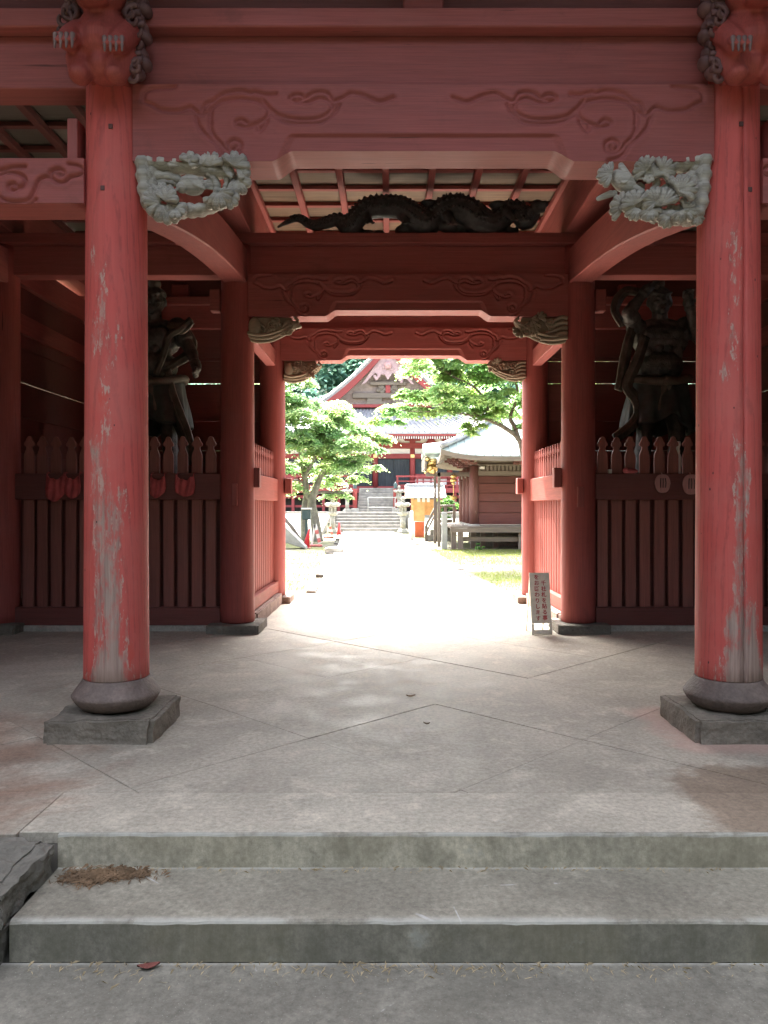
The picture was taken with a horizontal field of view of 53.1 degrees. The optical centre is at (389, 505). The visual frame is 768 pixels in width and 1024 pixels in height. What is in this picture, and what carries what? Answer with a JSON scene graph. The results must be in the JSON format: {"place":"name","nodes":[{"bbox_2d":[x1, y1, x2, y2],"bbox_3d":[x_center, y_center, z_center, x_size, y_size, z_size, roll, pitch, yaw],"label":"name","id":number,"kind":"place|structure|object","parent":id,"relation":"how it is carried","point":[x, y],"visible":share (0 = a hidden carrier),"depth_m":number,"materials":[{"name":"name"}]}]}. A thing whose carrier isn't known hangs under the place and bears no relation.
{"place":"outdoors","nodes":[
{"label":"outdoors","id":0,"kind":"place"},
{"bbox_2d":[286,550,325,590],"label":"grass","id":1,"kind":"structure","parent":0,"point":[308,574],"depth_m":19.32,"materials":[{"name":"green plant"}]},
{"bbox_2d":[285,511,467,535],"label":"terrace","id":2,"kind":"structure","parent":0,"point":[293,518],"depth_m":44.53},
{"bbox_2d":[341,486,352,511],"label":"stone lantern","id":3,"kind":"object","parent":2,"relation":"on","point":[348,490],"visible":0.65,"depth_m":46.89,"materials":[{"name":"stone"}]},
{"bbox_2d":[351,484,358,511],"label":"newel post","id":4,"kind":"object","parent":2,"relation":"on","point":[354,508],"visible":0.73,"depth_m":47.17,"materials":[{"name":"red wood"}]},
{"bbox_2d":[358,488,392,511],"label":"stone stairs","id":5,"kind":"structure","parent":2,"relation":"on","point":[364,494],"depth_m":48.66,"materials":[{"name":"grey stone"}]},
{"bbox_2d":[368,497,395,511],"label":"handrail","id":6,"kind":"object","parent":2,"relation":"on","point":[381,507],"visible":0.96,"depth_m":46.17,"materials":[{"name":"silver metal"}]},
{"bbox_2d":[285,359,484,510],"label":"temple hall","id":7,"kind":"structure","parent":2,"relation":"on","point":[367,388],"depth_m":53.01,"materials":[{"name":"red paint"}]},
{"bbox_2d":[285,459,297,473],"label":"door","id":8,"kind":"structure","parent":7,"relation":"in","point":[291,460],"depth_m":53.02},
{"bbox_2d":[307,459,319,484],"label":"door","id":9,"kind":"structure","parent":7,"relation":"in","point":[310,483],"depth_m":53.02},
{"bbox_2d":[285,475,352,486],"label":"veranda railing","id":10,"kind":"object","parent":7,"relation":"on","point":[314,482],"visible":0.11,"depth_m":50.91,"materials":[{"name":"red wood"}]},
{"bbox_2d":[341,471,356,484],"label":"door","id":11,"kind":"structure","parent":7,"relation":"in","point":[344,479],"depth_m":53.02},
{"bbox_2d":[357,459,371,485],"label":"door","id":12,"kind":"structure","parent":7,"relation":"in","point":[369,477],"depth_m":53.02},
{"bbox_2d":[378,459,393,485],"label":"door","id":13,"kind":"structure","parent":7,"relation":"in","point":[385,478],"depth_m":53.02,"materials":[{"name":"grey wood"}]},
{"bbox_2d":[394,459,408,484],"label":"door","id":14,"kind":"structure","parent":7,"relation":"in","point":[401,466],"depth_m":53.02,"materials":[{"name":"grey wood"}]},
{"bbox_2d":[415,459,427,473],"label":"door","id":15,"kind":"structure","parent":7,"relation":"in","point":[418,462],"depth_m":53.02,"materials":[{"name":"grey wood"}]},
{"bbox_2d":[396,475,458,487],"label":"veranda railing","id":16,"kind":"object","parent":7,"relation":"on","point":[417,481],"visible":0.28,"depth_m":50.91,"materials":[{"name":"wood"}]},
{"bbox_2d":[437,468,446,471],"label":"door","id":17,"kind":"structure","parent":7,"relation":"in","point":[438,469],"depth_m":53.02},
{"bbox_2d":[392,482,397,511],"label":"newel post","id":18,"kind":"object","parent":2,"relation":"on","point":[395,485],"visible":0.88,"depth_m":47.18,"materials":[{"name":"red wood"}]},
{"bbox_2d":[393,485,403,511],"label":"stone lantern","id":19,"kind":"object","parent":2,"relation":"on","point":[398,492],"visible":0.77,"depth_m":47.08,"materials":[{"name":"stone"}]},
{"bbox_2d":[0,593,767,888],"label":"floor","id":20,"kind":"structure","parent":0,"point":[301,712],"depth_m":4.85,"materials":[{"name":"concrete"}]},
{"bbox_2d":[15,436,220,630],"bbox_3d":[-3.138,0.332,9.025,2.543,2.295,0.210,0,0,0],"label":"picket fence","id":21,"kind":"object","parent":20,"relation":"on","point":[184,563],"visible":0.59,"depth_m":9.01,"materials":[{"name":"wood"}]},
{"bbox_2d":[45,472,65,501],"bbox_3d":[-3.875,-0.218,8.922,0.234,0.351,0.102,0,0,0],"label":"bib","id":22,"kind":"object","parent":21,"relation":"hanging from","point":[54,490],"visible":1,"depth_m":8.90,"materials":[{"name":"red fabric"}]},
{"bbox_2d":[64,472,81,498],"bbox_3d":[-3.677,-0.237,8.922,0.204,0.314,0.101,0,0,0],"label":"bib","id":23,"kind":"object","parent":21,"relation":"hanging from","point":[72,488],"visible":1,"depth_m":8.90,"materials":[{"name":"red fabric"}]},
{"bbox_2d":[150,473,165,497],"bbox_3d":[-2.687,-0.237,8.922,0.190,0.298,0.100,0,0,0],"label":"bib","id":24,"kind":"object","parent":21,"relation":"hanging from","point":[157,488],"visible":1,"depth_m":8.90,"materials":[{"name":"red fabric"}]},
{"bbox_2d":[175,473,194,496],"bbox_3d":[-2.372,-0.244,8.925,0.230,0.283,0.094,0,0,0],"label":"bib","id":25,"kind":"object","parent":21,"relation":"hanging from","point":[184,488],"visible":1,"depth_m":8.90,"materials":[{"name":"red fabric"}]},
{"bbox_2d":[148,280,201,472],"bbox_3d":[-3.142,-0.895,10.355,1.347,4.794,1.071,0,0,0],"label":"guardian statue","id":26,"kind":"object","parent":20,"relation":"on","point":[169,413],"visible":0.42,"depth_m":10.13,"materials":[{"name":"brown wood"}]},
{"bbox_2d":[254,443,281,617],"bbox_3d":[-1.754,0.335,10.359,0.326,2.300,2.385,0,0,0],"label":"picket fence","id":27,"kind":"object","parent":20,"relation":"on","point":[268,599],"visible":0.59,"depth_m":10.59,"materials":[{"name":"red wood"}]},
{"bbox_2d":[0,0,767,744],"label":"temple gate","id":28,"kind":"structure","parent":20,"relation":"on","point":[272,196],"depth_m":4.95,"materials":[{"name":"red paint"}]},
{"bbox_2d":[525,573,551,634],"bbox_3d":[1.707,1.116,8.853,0.236,0.697,0.331,0,0,-7],"label":"notice sign","id":29,"kind":"object","parent":20,"relation":"on","point":[539,594],"visible":1,"depth_m":8.75,"materials":[{"name":"beige paint"}]},
{"bbox_2d":[526,442,560,618],"bbox_3d":[2.184,0.334,10.359,0.326,2.300,2.389,0,0,0],"label":"picket fence","id":30,"kind":"object","parent":20,"relation":"on","point":[545,496],"visible":0.48,"depth_m":10.42,"materials":[{"name":"red wood"}]},
{"bbox_2d":[610,280,695,472],"bbox_3d":[3.603,-0.787,10.344,1.365,4.570,1.083,0,0,0],"label":"guardian statue","id":31,"kind":"object","parent":20,"relation":"on","point":[651,383],"visible":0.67,"depth_m":10.13,"materials":[{"name":"brown wood"}]},
{"bbox_2d":[595,436,767,630],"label":"picket fence","id":32,"kind":"object","parent":20,"relation":"on","point":[645,554],"visible":0.61,"depth_m":9.01,"materials":[{"name":"wood"}]},
{"bbox_2d":[655,472,670,492],"bbox_3d":[3.167,-0.268,8.928,0.183,0.243,0.070,0,0,0],"label":"straw sandal","id":33,"kind":"object","parent":32,"relation":"hanging from","point":[662,483],"visible":1,"depth_m":8.91},
{"bbox_2d":[676,441,681,472],"bbox_3d":[3.420,-0.571,9.085,0.078,0.384,0.016,0,0,0],"label":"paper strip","id":34,"kind":"object","parent":32,"relation":"hanging from","point":[679,455],"visible":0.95,"depth_m":9.08,"materials":[{"name":"grey paper"}]},
{"bbox_2d":[682,472,694,494],"bbox_3d":[3.498,-0.259,8.928,0.202,0.262,0.070,0,0,0],"label":"straw sandal","id":35,"kind":"object","parent":32,"relation":"hanging from","point":[688,483],"visible":0.73,"depth_m":8.91},
{"bbox_2d":[27,532,767,962],"bbox_3d":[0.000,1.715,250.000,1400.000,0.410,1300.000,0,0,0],"label":"ground","id":36,"kind":"structure","parent":0,"point":[329,542],"depth_m":18.77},
{"bbox_2d":[0,836,54,967],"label":"border wall","id":37,"kind":"structure","parent":36,"relation":"on","point":[26,869],"depth_m":3.16,"materials":[{"name":"stone"}]},
{"bbox_2d":[285,518,301,538],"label":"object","id":38,"kind":"object","parent":36,"relation":"on","point":[290,525],"visible":0.55,"depth_m":29.95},
{"bbox_2d":[286,525,307,548],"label":"sloping kerb","id":39,"kind":"structure","parent":36,"relation":"on","point":[293,538],"depth_m":26.60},
{"bbox_2d":[301,508,311,537],"bbox_3d":[-3.345,0.800,31.000,0.400,1.420,0.400,0,0,0],"label":"metal box","id":40,"kind":"object","parent":36,"relation":"on","point":[306,514],"visible":0.96,"depth_m":30.85,"materials":[{"name":"grey metal"}]},
{"bbox_2d":[304,528,310,547],"bbox_3d":[-2.974,1.160,27.300,0.353,0.700,0.353,0,0,0],"label":"traffic cone","id":41,"kind":"object","parent":36,"relation":"on","point":[307,541],"visible":0.81,"depth_m":27.23,"materials":[{"name":"red plastic"}]},
{"bbox_2d":[310,524,321,546],"bbox_3d":[-2.763,1.088,28.300,0.560,0.845,0.240,0,0,0],"label":"barrier stand","id":42,"kind":"object","parent":36,"relation":"on","point":[316,531],"visible":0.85,"depth_m":28.28,"materials":[{"name":"white plastic"}]},
{"bbox_2d":[323,523,333,537],"bbox_3d":[-2.849,1.146,36.000,0.476,0.728,0.240,0,0,0],"label":"barrier stand","id":43,"kind":"object","parent":36,"relation":"on","point":[329,527],"visible":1,"depth_m":35.98,"materials":[{"name":"white plastic"}]},
{"bbox_2d":[325,498,339,532],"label":"stone lantern","id":44,"kind":"object","parent":36,"relation":"on","point":[332,505],"visible":0.9,"depth_m":41.85,"materials":[{"name":"stone"}]},
{"bbox_2d":[325,547,343,553],"bbox_3d":[-1.740,1.419,24.248,0.589,0.218,0.513,0,0,0],"label":"loose stone","id":45,"kind":"object","parent":36,"relation":"on","point":[334,549],"visible":0.76,"depth_m":24.00,"materials":[{"name":"stone"}]},
{"bbox_2d":[335,523,340,535],"bbox_3d":[-2.552,1.180,38.800,0.331,0.660,0.331,0,0,0],"label":"traffic cone","id":46,"kind":"object","parent":36,"relation":"on","point":[339,531],"visible":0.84,"depth_m":38.73,"materials":[{"name":"red plastic"}]},
{"bbox_2d":[285,378,396,540],"bbox_3d":[-4.147,-2.023,32.612,8.827,7.222,6.362,0,0,20],"label":"maple tree","id":47,"kind":"object","parent":36,"relation":"on","point":[318,435],"visible":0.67,"depth_m":31.58,"materials":[{"name":"green plant"}]},
{"bbox_2d":[335,512,399,531],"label":"stone stairs","id":48,"kind":"structure","parent":36,"relation":"on","point":[368,521],"depth_m":44.63,"materials":[{"name":"grey stone"}]},
{"bbox_2d":[0,963,767,1023],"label":"landing","id":49,"kind":"object","parent":36,"relation":"on","point":[214,993],"visible":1,"depth_m":2.79,"materials":[{"name":"grey concrete"}]},
{"bbox_2d":[137,961,159,968],"bbox_3d":[-0.922,1.758,2.940,0.082,0.018,0.039,0,0,0],"label":"fallen leaf","id":50,"kind":"object","parent":49,"relation":"on","point":[148,965],"visible":1,"depth_m":2.94,"materials":[{"name":"red plant"}]},
{"bbox_2d":[9,832,767,962],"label":"front steps","id":51,"kind":"structure","parent":49,"relation":"on","point":[332,911],"depth_m":3.14,"materials":[{"name":"grey concrete"}]},
{"bbox_2d":[49,863,170,890],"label":"pine needles","id":52,"kind":"object","parent":51,"relation":"on","point":[91,877],"visible":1,"depth_m":3.33,"materials":[{"name":"brown plant"}]},
{"bbox_2d":[79,865,764,873],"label":"dry needles","id":53,"kind":"object","parent":51,"relation":"on","point":[314,869],"visible":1,"depth_m":3.40,"materials":[{"name":"brown plant"}]},
{"bbox_2d":[28,960,767,993],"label":"dry needles","id":54,"kind":"object","parent":49,"relation":"on","point":[360,962],"visible":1,"depth_m":2.94,"materials":[{"name":"brown plant"}]},
{"bbox_2d":[395,497,410,533],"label":"stone lantern","id":55,"kind":"object","parent":36,"relation":"on","point":[402,505],"visible":1,"depth_m":41.86,"materials":[{"name":"stone"}]},
{"bbox_2d":[410,510,413,539],"bbox_3d":[0.978,0.865,34.000,0.160,1.310,0.160,0,0,0],"label":"stone post","id":56,"kind":"object","parent":36,"relation":"on","point":[411,525],"visible":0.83,"depth_m":33.92,"materials":[{"name":"white stone"}]},
{"bbox_2d":[363,359,521,459],"bbox_3d":[2.804,-1.492,20.174,6.982,5.951,3.609,0,0,0],"label":"maple tree","id":57,"kind":"object","parent":36,"relation":"on","point":[456,398],"visible":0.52,"depth_m":19.93,"materials":[{"name":"green plant"}]},
{"bbox_2d":[442,512,446,549],"bbox_3d":[1.886,0.869,26.400,0.190,1.303,0.190,0,0,0],"label":"stone post","id":58,"kind":"object","parent":36,"relation":"on","point":[444,530],"visible":0.75,"depth_m":26.30,"materials":[{"name":"grey stone"}]},
{"bbox_2d":[421,442,468,546],"bbox_3d":[2.234,-0.539,29.491,1.932,4.098,2.917,0,0,0],"label":"porch","id":59,"kind":"object","parent":36,"relation":"on","point":[430,450],"visible":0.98,"depth_m":28.25,"materials":[{"name":"metal"}]},
{"bbox_2d":[450,474,456,500],"bbox_3d":[2.348,-0.667,28.200,0.282,0.985,0.115,0,0,0],"label":"hanging ornament","id":60,"kind":"object","parent":59,"relation":"hanging from","point":[453,480],"visible":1,"depth_m":28.16,"materials":[{"name":"metal"}]},
{"bbox_2d":[440,495,458,518],"bbox_3d":[3.058,0.116,39.914,1.587,1.335,1.949,0,0,42],"label":"shrub","id":61,"kind":"object","parent":36,"relation":"on","point":[445,501],"visible":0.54,"depth_m":39.95,"materials":[{"name":"green plant"}]},
{"bbox_2d":[431,395,521,548],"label":"side hall","id":62,"kind":"structure","parent":36,"relation":"on","point":[489,460],"depth_m":27.43,"materials":[{"name":"red wood"}]},
{"bbox_2d":[306,531,504,592],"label":"path","id":63,"kind":"structure","parent":0,"point":[378,562],"depth_m":17.36,"materials":[{"name":"grey concrete"}]},
{"bbox_2d":[292,359,521,403],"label":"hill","id":64,"kind":"structure","parent":0,"point":[323,367],"depth_m":100.00,"materials":[{"name":"green plant"}]},
{"bbox_2d":[285,359,521,408],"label":"forest","id":65,"kind":"object","parent":64,"relation":"on","point":[335,375],"visible":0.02,"depth_m":93.60,"materials":[{"name":"green plant"}]},
{"bbox_2d":[405,484,445,536],"bbox_3d":[1.711,0.223,37.450,1.901,2.575,2.400,0,0,0],"label":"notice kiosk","id":66,"kind":"object","parent":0,"point":[421,496],"visible":0.77,"depth_m":36.98,"materials":[{"name":"plastic"}]},
{"bbox_2d":[425,502,455,540],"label":"stairs","id":67,"kind":"structure","parent":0,"point":[429,536],"depth_m":32.60,"materials":[{"name":"wood"}]},
{"bbox_2d":[431,548,521,590],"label":"grass","id":68,"kind":"structure","parent":0,"point":[468,554],"depth_m":21.21,"materials":[{"name":"green plant"}]},
{"bbox_2d":[623,468,637,472],"bbox_3d":[2.813,-0.407,8.980,0.183,0.074,0.096,0,0,0],"label":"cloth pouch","id":69,"kind":"object","parent":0,"point":[626,470],"visible":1,"depth_m":8.94,"materials":[{"name":"red fabric"}]}
]}

